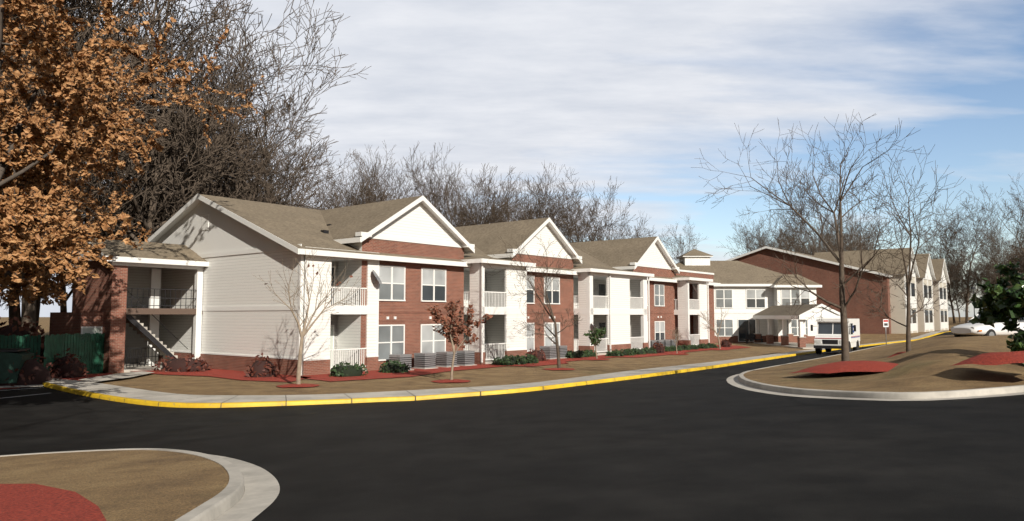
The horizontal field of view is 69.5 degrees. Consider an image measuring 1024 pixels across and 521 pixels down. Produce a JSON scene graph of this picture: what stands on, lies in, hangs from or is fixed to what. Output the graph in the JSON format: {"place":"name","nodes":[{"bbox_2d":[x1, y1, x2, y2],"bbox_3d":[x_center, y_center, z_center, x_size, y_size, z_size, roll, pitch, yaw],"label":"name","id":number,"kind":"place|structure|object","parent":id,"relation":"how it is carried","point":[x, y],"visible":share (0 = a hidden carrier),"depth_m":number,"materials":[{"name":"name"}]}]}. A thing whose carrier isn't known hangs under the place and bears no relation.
{"place":"outdoors","nodes":[
{"label":"outdoors","id":0,"kind":"place"},
{"bbox_2d":[0,450,228,520],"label":"ground","id":1,"kind":"structure","parent":0,"point":[134,485],"depth_m":9.19,"materials":[{"name":"brown plant"}]},
{"bbox_2d":[0,484,105,520],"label":"island mulch","id":2,"kind":"object","parent":1,"relation":"on","point":[28,502],"visible":1,"depth_m":7.42,"materials":[{"name":"red wood"}]},
{"bbox_2d":[0,317,971,394],"bbox_3d":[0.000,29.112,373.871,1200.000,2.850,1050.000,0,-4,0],"label":"terrain","id":3,"kind":"structure","parent":0,"point":[211,385],"depth_m":32.74,"materials":[{"name":"brown plant"}]},
{"bbox_2d":[0,307,44,362],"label":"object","id":4,"kind":"object","parent":3,"relation":"on","point":[10,329],"visible":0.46,"depth_m":36.32,"materials":[{"name":"red plant"}]},
{"bbox_2d":[0,378,55,387],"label":"curb","id":5,"kind":"structure","parent":3,"relation":"on","point":[23,386],"depth_m":28.08,"materials":[{"name":"concrete"}]},
{"bbox_2d":[0,348,33,382],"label":"green dumpster","id":6,"kind":"object","parent":5,"relation":"on","point":[17,357],"visible":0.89,"depth_m":28.41,"materials":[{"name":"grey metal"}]},
{"bbox_2d":[0,1,63,131],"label":"tree","id":7,"kind":"object","parent":3,"relation":"on","point":[24,73],"visible":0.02,"depth_m":37.98,"materials":[{"name":"brown plant"}]},
{"bbox_2d":[0,333,104,374],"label":"fence","id":8,"kind":"object","parent":3,"relation":"on","point":[53,344],"visible":0.53,"depth_m":33.53,"materials":[{"name":"green wood"}]},
{"bbox_2d":[0,373,111,388],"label":"mulch bed","id":9,"kind":"object","parent":3,"relation":"on","point":[93,375],"visible":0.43,"depth_m":32.38,"materials":[{"name":"red wood"}]},
{"bbox_2d":[0,96,148,311],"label":"forest tree","id":10,"kind":"object","parent":3,"relation":"on","point":[63,309],"depth_m":62.14,"materials":[{"name":"brown plant"}]},
{"bbox_2d":[0,0,151,191],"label":"tall tree","id":11,"kind":"object","parent":3,"relation":"on","point":[88,35],"visible":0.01,"depth_m":46.49,"materials":[{"name":"brown plant"}]},
{"bbox_2d":[11,0,141,68],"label":"forest tree","id":12,"kind":"object","parent":3,"relation":"on","point":[75,28],"visible":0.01,"depth_m":45.79,"materials":[{"name":"brown plant"}]},
{"bbox_2d":[9,0,157,326],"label":"tall tree","id":13,"kind":"object","parent":3,"relation":"on","point":[12,313],"depth_m":55.70,"materials":[{"name":"brown plant"}]},
{"bbox_2d":[35,0,149,187],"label":"tall tree","id":14,"kind":"object","parent":3,"relation":"on","point":[99,37],"depth_m":56.06,"materials":[{"name":"brown plant"}]},
{"bbox_2d":[36,5,161,331],"bbox_3d":[-40.331,-8.985,69.363,16.862,34.005,31.925,0,-4,0],"label":"forest tree","id":15,"kind":"object","parent":3,"relation":"on","point":[38,308],"depth_m":63.78,"materials":[{"name":"brown plant"}]},
{"bbox_2d":[0,0,201,306],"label":"oak tree","id":16,"kind":"object","parent":3,"relation":"on","point":[39,254],"visible":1,"depth_m":19.77,"materials":[{"name":"orange plant"}]},
{"bbox_2d":[19,0,189,326],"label":"tree","id":17,"kind":"object","parent":3,"relation":"on","point":[81,177],"visible":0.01,"depth_m":63.59,"materials":[{"name":"brown plant"}]},
{"bbox_2d":[0,0,211,206],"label":"tall tree","id":18,"kind":"object","parent":3,"relation":"on","point":[110,57],"visible":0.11,"depth_m":38.45,"materials":[{"name":"brown plant"}]},
{"bbox_2d":[78,371,153,381],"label":"sidewalk","id":19,"kind":"structure","parent":3,"relation":"on","point":[113,376],"depth_m":32.06,"materials":[{"name":"concrete"}]},
{"bbox_2d":[5,0,239,333],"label":"tall tree","id":20,"kind":"object","parent":3,"relation":"on","point":[27,309],"visible":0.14,"depth_m":45.53,"materials":[{"name":"brown plant"}]},
{"bbox_2d":[55,0,196,101],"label":"forest tree","id":21,"kind":"object","parent":3,"relation":"on","point":[117,21],"depth_m":56.72,"materials":[{"name":"brown plant"}]},
{"bbox_2d":[0,0,265,279],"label":"oak tree","id":22,"kind":"object","parent":3,"relation":"on","point":[47,185],"visible":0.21,"depth_m":29.63,"materials":[{"name":"brown plant"}]},
{"bbox_2d":[82,91,186,241],"bbox_3d":[-31.902,-4.777,64.004,11.482,24.649,14.499,0,-6,-3],"label":"forest tree","id":23,"kind":"object","parent":3,"relation":"on","point":[133,190],"visible":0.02,"depth_m":62.68,"materials":[{"name":"brown plant"}]},
{"bbox_2d":[101,37,247,241],"bbox_3d":[-31.076,-5.659,65.368,20.100,26.685,13.045,-4,-6,42],"label":"tree","id":24,"kind":"object","parent":3,"relation":"on","point":[151,172],"depth_m":63.43,"materials":[{"name":"brown plant"}]},
{"bbox_2d":[41,0,316,241],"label":"tall tree","id":25,"kind":"object","parent":3,"relation":"on","point":[203,183],"visible":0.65,"depth_m":49.10,"materials":[{"name":"brown plant"}]},
{"bbox_2d":[75,0,306,241],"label":"tall tree","id":26,"kind":"object","parent":3,"relation":"on","point":[161,217],"visible":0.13,"depth_m":55.97,"materials":[{"name":"brown plant"}]},
{"bbox_2d":[93,71,323,240],"bbox_3d":[-26.611,-4.520,60.771,12.799,23.722,21.426,-4,-6,45],"label":"forest tree","id":27,"kind":"object","parent":3,"relation":"on","point":[236,149],"visible":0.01,"depth_m":62.03,"materials":[{"name":"brown plant"}]},
{"bbox_2d":[131,369,305,381],"bbox_3d":[-13.181,5.238,33.788,10.900,0.001,3.600,-3,-5,39],"label":"mulch bed","id":28,"kind":"object","parent":3,"relation":"on","point":[232,374],"visible":0.75,"depth_m":33.46,"materials":[{"name":"red wood"}]},
{"bbox_2d":[109,0,370,216],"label":"tall tree","id":29,"kind":"object","parent":3,"relation":"on","point":[230,191],"visible":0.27,"depth_m":54.37,"materials":[{"name":"brown plant"}]},
{"bbox_2d":[171,49,343,207],"bbox_3d":[-23.227,-5.333,65.144,14.848,26.055,15.023,0,-5,31],"label":"tall tree","id":30,"kind":"object","parent":3,"relation":"on","point":[280,179],"visible":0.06,"depth_m":64.69,"materials":[{"name":"brown plant"}]},
{"bbox_2d":[178,118,361,205],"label":"forest tree","id":31,"kind":"object","parent":3,"relation":"on","point":[306,190],"visible":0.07,"depth_m":78.19,"materials":[{"name":"brown plant"}]},
{"bbox_2d":[231,128,326,201],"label":"forest tree","id":32,"kind":"object","parent":3,"relation":"on","point":[291,158],"depth_m":87.33,"materials":[{"name":"brown plant"}]},
{"bbox_2d":[277,383,318,387],"bbox_3d":[-8.326,4.823,28.661,1.676,0.068,1.558,0,-4,0],"label":"mulch ring","id":33,"kind":"object","parent":3,"relation":"on","point":[300,385],"visible":0.93,"depth_m":28.32,"materials":[{"name":"red wood"}]},
{"bbox_2d":[253,248,365,383],"bbox_3d":[-7.835,2.188,29.666,4.457,5.738,2.265,4,-6,-42],"label":"bare tree","id":34,"kind":"object","parent":3,"relation":"on","point":[303,332],"visible":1,"depth_m":29.21,"materials":[{"name":"brown plant"}]},
{"bbox_2d":[328,173,370,206],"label":"forest tree","id":35,"kind":"object","parent":3,"relation":"on","point":[343,191],"depth_m":137.98,"materials":[{"name":"brown plant"}]},
{"bbox_2d":[295,145,414,209],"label":"forest tree","id":36,"kind":"object","parent":3,"relation":"on","point":[338,197],"visible":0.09,"depth_m":103.93,"materials":[{"name":"brown plant"}]},
{"bbox_2d":[0,339,731,386],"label":"foundation shrubs","id":37,"kind":"object","parent":3,"relation":"on","point":[33,372],"visible":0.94,"depth_m":34.94,"materials":[{"name":"red"}]},
{"bbox_2d":[327,160,422,207],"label":"forest tree","id":38,"kind":"object","parent":3,"relation":"on","point":[387,190],"visible":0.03,"depth_m":120.88,"materials":[{"name":"brown plant"}]},
{"bbox_2d":[317,164,434,206],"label":"forest tree","id":39,"kind":"object","parent":3,"relation":"on","point":[360,189],"visible":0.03,"depth_m":118.39,"materials":[{"name":"brown plant"}]},
{"bbox_2d":[320,141,435,206],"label":"forest tree","id":40,"kind":"object","parent":3,"relation":"on","point":[365,191],"visible":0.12,"depth_m":101.39,"materials":[{"name":"brown plant"}]},
{"bbox_2d":[49,194,720,375],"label":"apartment building","id":41,"kind":"structure","parent":3,"relation":"on","point":[185,282],"depth_m":39.04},
{"bbox_2d":[359,142,472,226],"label":"forest tree","id":42,"kind":"object","parent":3,"relation":"on","point":[432,201],"visible":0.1,"depth_m":104.22,"materials":[{"name":"brown plant"}]},
{"bbox_2d":[393,186,447,220],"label":"forest tree","id":43,"kind":"object","parent":3,"relation":"on","point":[426,194],"depth_m":133.88,"materials":[{"name":"brown plant"}]},
{"bbox_2d":[393,165,464,225],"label":"forest tree","id":44,"kind":"object","parent":3,"relation":"on","point":[431,186],"visible":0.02,"depth_m":126.69,"materials":[{"name":"brown plant"}]},
{"bbox_2d":[432,379,469,382],"bbox_3d":[-2.553,4.975,30.649,1.675,0.060,1.558,0,-4,0],"label":"mulch ring","id":45,"kind":"object","parent":3,"relation":"on","point":[448,380],"visible":0.98,"depth_m":30.31,"materials":[{"name":"red wood"}]},
{"bbox_2d":[425,299,492,379],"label":"tree","id":46,"kind":"object","parent":3,"relation":"on","point":[449,324],"visible":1,"depth_m":30.70,"materials":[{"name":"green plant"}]},
{"bbox_2d":[417,162,529,226],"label":"forest tree","id":47,"kind":"object","parent":3,"relation":"on","point":[493,206],"visible":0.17,"depth_m":100.19,"materials":[{"name":"brown plant"}]},
{"bbox_2d":[438,177,528,225],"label":"forest tree","id":48,"kind":"object","parent":3,"relation":"on","point":[476,206],"visible":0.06,"depth_m":105.96,"materials":[{"name":"brown plant"}]},
{"bbox_2d":[444,169,524,226],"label":"forest tree","id":49,"kind":"object","parent":3,"relation":"on","point":[463,197],"visible":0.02,"depth_m":131.87,"materials":[{"name":"brown plant"}]},
{"bbox_2d":[42,331,950,407],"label":"yellow kerb","id":50,"kind":"structure","parent":3,"relation":"on","point":[239,404],"depth_m":24.02,"materials":[{"name":"paint"}]},
{"bbox_2d":[462,171,568,228],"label":"forest tree","id":51,"kind":"object","parent":3,"relation":"on","point":[508,216],"visible":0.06,"depth_m":102.04,"materials":[{"name":"brown plant"}]},
{"bbox_2d":[291,345,749,380],"bbox_3d":[6.095,6.361,48.891,4.600,0.001,45.800,-3,-5,39],"label":"mulch bed","id":52,"kind":"object","parent":3,"relation":"on","point":[375,374],"visible":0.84,"depth_m":37.16,"materials":[{"name":"red wood"}]},
{"bbox_2d":[501,175,557,221],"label":"forest tree","id":53,"kind":"object","parent":3,"relation":"on","point":[525,201],"visible":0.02,"depth_m":126.45,"materials":[{"name":"brown plant"}]},
{"bbox_2d":[486,182,573,225],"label":"forest tree","id":54,"kind":"object","parent":3,"relation":"on","point":[521,212],"depth_m":114.03,"materials":[{"name":"brown plant"}]},
{"bbox_2d":[486,234,584,367],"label":"slender tree","id":55,"kind":"object","parent":3,"relation":"on","point":[554,334],"visible":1,"depth_m":37.26,"materials":[{"name":"brown plant"}]},
{"bbox_2d":[491,162,598,242],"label":"forest tree","id":56,"kind":"object","parent":3,"relation":"on","point":[550,207],"visible":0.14,"depth_m":105.09,"materials":[{"name":"brown plant"}]},
{"bbox_2d":[503,177,589,235],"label":"forest tree","id":57,"kind":"object","parent":3,"relation":"on","point":[563,233],"visible":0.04,"depth_m":105.95,"materials":[{"name":"brown plant"}]},
{"bbox_2d":[545,368,573,369],"bbox_3d":[2.365,5.478,37.477,1.676,0.069,1.558,0,-4,0],"label":"mulch ring","id":58,"kind":"object","parent":3,"relation":"on","point":[559,369],"visible":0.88,"depth_m":37.11,"materials":[{"name":"red wood"}]},
{"bbox_2d":[543,185,629,242],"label":"forest tree","id":59,"kind":"object","parent":3,"relation":"on","point":[577,227],"visible":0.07,"depth_m":110.73,"materials":[{"name":"brown plant"}]},
{"bbox_2d":[525,172,652,242],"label":"forest tree","id":60,"kind":"object","parent":3,"relation":"on","point":[592,212],"visible":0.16,"depth_m":112.43,"materials":[{"name":"brown plant"}]},
{"bbox_2d":[569,215,614,241],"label":"tree","id":61,"kind":"object","parent":3,"relation":"on","point":[596,233],"visible":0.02,"depth_m":120.05,"materials":[{"name":"brown plant"}]},
{"bbox_2d":[584,327,606,358],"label":"small tree","id":62,"kind":"object","parent":3,"relation":"on","point":[597,333],"visible":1,"depth_m":45.65,"materials":[{"name":"green plant"}]},
{"bbox_2d":[584,358,609,359],"bbox_3d":[5.220,6.094,45.727,1.676,0.064,1.558,0,-4,0],"label":"mulch ring","id":63,"kind":"object","parent":3,"relation":"on","point":[596,359],"visible":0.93,"depth_m":45.34,"materials":[{"name":"red wood"}]},
{"bbox_2d":[609,210,673,242],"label":"tree","id":64,"kind":"object","parent":3,"relation":"on","point":[636,231],"visible":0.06,"depth_m":137.51,"materials":[{"name":"brown plant"}]},
{"bbox_2d":[665,327,681,352],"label":"tree","id":65,"kind":"object","parent":3,"relation":"on","point":[674,336],"visible":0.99,"depth_m":51.80,"materials":[{"name":"brown plant"}]},
{"bbox_2d":[659,217,706,263],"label":"tree","id":66,"kind":"object","parent":3,"relation":"on","point":[681,249],"visible":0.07,"depth_m":232.42,"materials":[{"name":"brown plant"}]},
{"bbox_2d":[697,309,728,348],"bbox_3d":[15.964,5.407,58.680,2.524,3.621,1.515,-2,-5,21],"label":"crape myrtle","id":67,"kind":"object","parent":3,"relation":"on","point":[707,319],"visible":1,"depth_m":58.64,"materials":[{"name":"beige plant"}]},
{"bbox_2d":[716,206,788,256],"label":"tree","id":68,"kind":"object","parent":3,"relation":"on","point":[751,237],"visible":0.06,"depth_m":172.67,"materials":[{"name":"brown plant"}]},
{"bbox_2d":[676,249,839,348],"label":"apartment building","id":69,"kind":"structure","parent":3,"relation":"on","point":[748,296],"depth_m":74.27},
{"bbox_2d":[724,223,797,255],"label":"tree","id":70,"kind":"object","parent":3,"relation":"on","point":[752,248],"visible":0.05,"depth_m":118.30,"materials":[{"name":"brown plant"}]},
{"bbox_2d":[741,216,795,251],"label":"tree","id":71,"kind":"object","parent":3,"relation":"on","point":[767,240],"visible":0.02,"depth_m":183.71,"materials":[{"name":"brown plant"}]},
{"bbox_2d":[755,217,811,251],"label":"tree","id":72,"kind":"object","parent":3,"relation":"on","point":[791,233],"visible":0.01,"depth_m":221.59,"materials":[{"name":"brown plant"}]},
{"bbox_2d":[754,208,832,253],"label":"tree","id":73,"kind":"object","parent":3,"relation":"on","point":[806,237],"visible":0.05,"depth_m":199.47,"materials":[{"name":"brown plant"}]},
{"bbox_2d":[773,221,851,255],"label":"tree","id":74,"kind":"object","parent":3,"relation":"on","point":[815,248],"visible":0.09,"depth_m":127.52,"materials":[{"name":"brown plant"}]},
{"bbox_2d":[760,151,865,254],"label":"tree","id":75,"kind":"object","parent":3,"relation":"on","point":[810,202],"visible":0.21,"depth_m":148.19,"materials":[{"name":"brown plant"}]},
{"bbox_2d":[801,218,867,251],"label":"tree","id":76,"kind":"object","parent":3,"relation":"on","point":[825,241],"visible":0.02,"depth_m":186.00,"materials":[{"name":"brown plant"}]},
{"bbox_2d":[725,246,949,333],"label":"apartment building","id":77,"kind":"structure","parent":3,"relation":"on","point":[822,268],"depth_m":92.36,"materials":[{"name":"brick"}]},
{"bbox_2d":[798,198,886,252],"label":"tree","id":78,"kind":"object","parent":3,"relation":"on","point":[835,238],"visible":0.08,"depth_m":113.56,"materials":[{"name":"brown plant"}]},
{"bbox_2d":[813,215,902,251],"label":"tree","id":79,"kind":"object","parent":3,"relation":"on","point":[845,233],"visible":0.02,"depth_m":175.96,"materials":[{"name":"brown plant"}]},
{"bbox_2d":[816,215,901,249],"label":"tree","id":80,"kind":"object","parent":3,"relation":"on","point":[865,234],"visible":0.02,"depth_m":201.72,"materials":[{"name":"brown plant"}]},
{"bbox_2d":[911,231,962,299],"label":"tree","id":81,"kind":"object","parent":3,"relation":"on","point":[934,250],"visible":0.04,"depth_m":230.06,"materials":[{"name":"brown plant"}]},
{"bbox_2d":[901,206,990,322],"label":"tree","id":82,"kind":"object","parent":3,"relation":"on","point":[952,286],"visible":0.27,"depth_m":200.47,"materials":[{"name":"brown plant"}]},
{"bbox_2d":[923,252,980,321],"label":"tree","id":83,"kind":"object","parent":3,"relation":"on","point":[956,303],"visible":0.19,"depth_m":232.83,"materials":[{"name":"brown plant"}]},
{"bbox_2d":[916,195,1016,322],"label":"tree","id":84,"kind":"object","parent":3,"relation":"on","point":[975,276],"visible":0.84,"depth_m":191.34,"materials":[{"name":"brown plant"}]},
{"bbox_2d":[975,250,1002,290],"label":"tree","id":85,"kind":"object","parent":3,"relation":"on","point":[986,264],"visible":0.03,"depth_m":256.05,"materials":[{"name":"brown plant"}]},
{"bbox_2d":[961,220,1017,295],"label":"tree","id":86,"kind":"object","parent":3,"relation":"on","point":[994,255],"visible":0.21,"depth_m":177.30,"materials":[{"name":"brown plant"}]},
{"bbox_2d":[967,176,1023,287],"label":"tree","id":87,"kind":"object","parent":3,"relation":"on","point":[1021,269],"visible":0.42,"depth_m":156.02,"materials":[{"name":"brown plant"}]},
{"bbox_2d":[970,214,1023,296],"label":"tree","id":88,"kind":"object","parent":3,"relation":"on","point":[981,253],"visible":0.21,"depth_m":204.84,"materials":[{"name":"brown plant"}]},
{"bbox_2d":[986,229,1023,267],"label":"tree","id":89,"kind":"object","parent":3,"relation":"on","point":[1011,248],"visible":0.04,"depth_m":189.59,"materials":[{"name":"brown plant"}]},
{"bbox_2d":[990,241,1023,278],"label":"tree","id":90,"kind":"object","parent":3,"relation":"on","point":[1005,256],"depth_m":189.66,"materials":[{"name":"brown plant"}]},
{"bbox_2d":[1002,224,1023,273],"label":"tree","id":91,"kind":"object","parent":3,"relation":"on","point":[1014,248],"visible":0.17,"depth_m":169.06,"materials":[{"name":"brown plant"}]},
{"bbox_2d":[46,330,948,407],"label":"pavement","id":92,"kind":"structure","parent":0,"point":[109,389],"depth_m":25.26,"materials":[{"name":"concrete"}]},
{"bbox_2d":[0,332,1023,520],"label":"road asphalt","id":93,"kind":"structure","parent":0,"point":[712,444],"depth_m":10.03,"materials":[{"name":"black asphalt"}]},
{"bbox_2d":[0,448,244,520],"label":"kerb island","id":94,"kind":"structure","parent":93,"relation":"on","point":[228,496],"depth_m":7.74,"materials":[{"name":"concrete"}]},
{"bbox_2d":[209,454,279,520],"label":"island kerb gutter","id":95,"kind":"object","parent":93,"relation":"on","point":[262,490],"visible":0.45,"depth_m":8.18,"materials":[{"name":"concrete"}]},
{"bbox_2d":[810,319,859,353],"bbox_3d":[21.219,4.919,48.128,2.700,2.238,4.600,-3,-5,35],"label":"mail truck","id":96,"kind":"object","parent":93,"relation":"on","point":[827,338],"visible":0.81,"depth_m":47.06,"materials":[{"name":"white metal"}]},
{"bbox_2d":[726,374,1023,400],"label":"island kerb gutter","id":97,"kind":"object","parent":93,"relation":"on","point":[733,380],"visible":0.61,"depth_m":15.84,"materials":[{"name":"concrete"}]},
{"bbox_2d":[738,343,1023,398],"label":"kerb island","id":98,"kind":"structure","parent":93,"relation":"on","point":[909,395],"depth_m":15.00,"materials":[{"name":"concrete"}]},
{"bbox_2d":[0,0,1023,316],"label":"sky","id":99,"kind":"structure","parent":0,"point":[631,92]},
{"bbox_2d":[743,335,1023,391],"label":"ground","id":100,"kind":"structure","parent":0,"point":[924,364],"depth_m":19.15,"materials":[{"name":"brown soil"}]},
{"bbox_2d":[691,109,937,360],"bbox_3d":[10.396,-1.065,26.249,5.312,9.445,8.798,4,-6,-42],"label":"island tree","id":101,"kind":"object","parent":100,"relation":"on","point":[843,319],"visible":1,"depth_m":24.96,"materials":[{"name":"brown plant"}]},
{"bbox_2d":[791,361,897,372],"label":"island mulch","id":102,"kind":"object","parent":100,"relation":"on","point":[857,366],"visible":0.83,"depth_m":20.33,"materials":[{"name":"red wood"}]},
{"bbox_2d":[883,319,888,344],"bbox_3d":[28.966,5.607,57.156,0.460,2.200,0.069,1,-4,-11],"label":"parking sign post","id":103,"kind":"object","parent":100,"relation":"on","point":[885,323],"visible":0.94,"depth_m":57.17,"materials":[{"name":"grey metal"}]},
{"bbox_2d":[844,140,973,351],"bbox_3d":[14.278,-0.404,26.508,4.438,7.880,5.042,-1,-4,18],"label":"island tree","id":104,"kind":"object","parent":100,"relation":"on","point":[908,276],"visible":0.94,"depth_m":26.84,"materials":[{"name":"brown plant"}]},
{"bbox_2d":[950,351,1023,365],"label":"island mulch","id":105,"kind":"object","parent":100,"relation":"on","point":[995,358],"visible":1,"depth_m":15.37,"materials":[{"name":"red wood"}]},
{"bbox_2d":[969,258,1023,366],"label":"tree","id":106,"kind":"object","parent":100,"relation":"on","point":[1001,302],"visible":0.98,"depth_m":19.11,"materials":[{"name":"green plant"}]},
{"bbox_3d":[30.504,4.953,39.255,9.800,1.500,9.000,2,-5,-21],"label":"road parking pad","id":107,"kind":"object","parent":100,"relation":"on","visible":0},
{"bbox_2d":[949,313,1023,336],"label":"car","id":108,"kind":"object","parent":107,"relation":"on","point":[971,329],"visible":0.6,"depth_m":36.24,"materials":[{"name":"white metal"}]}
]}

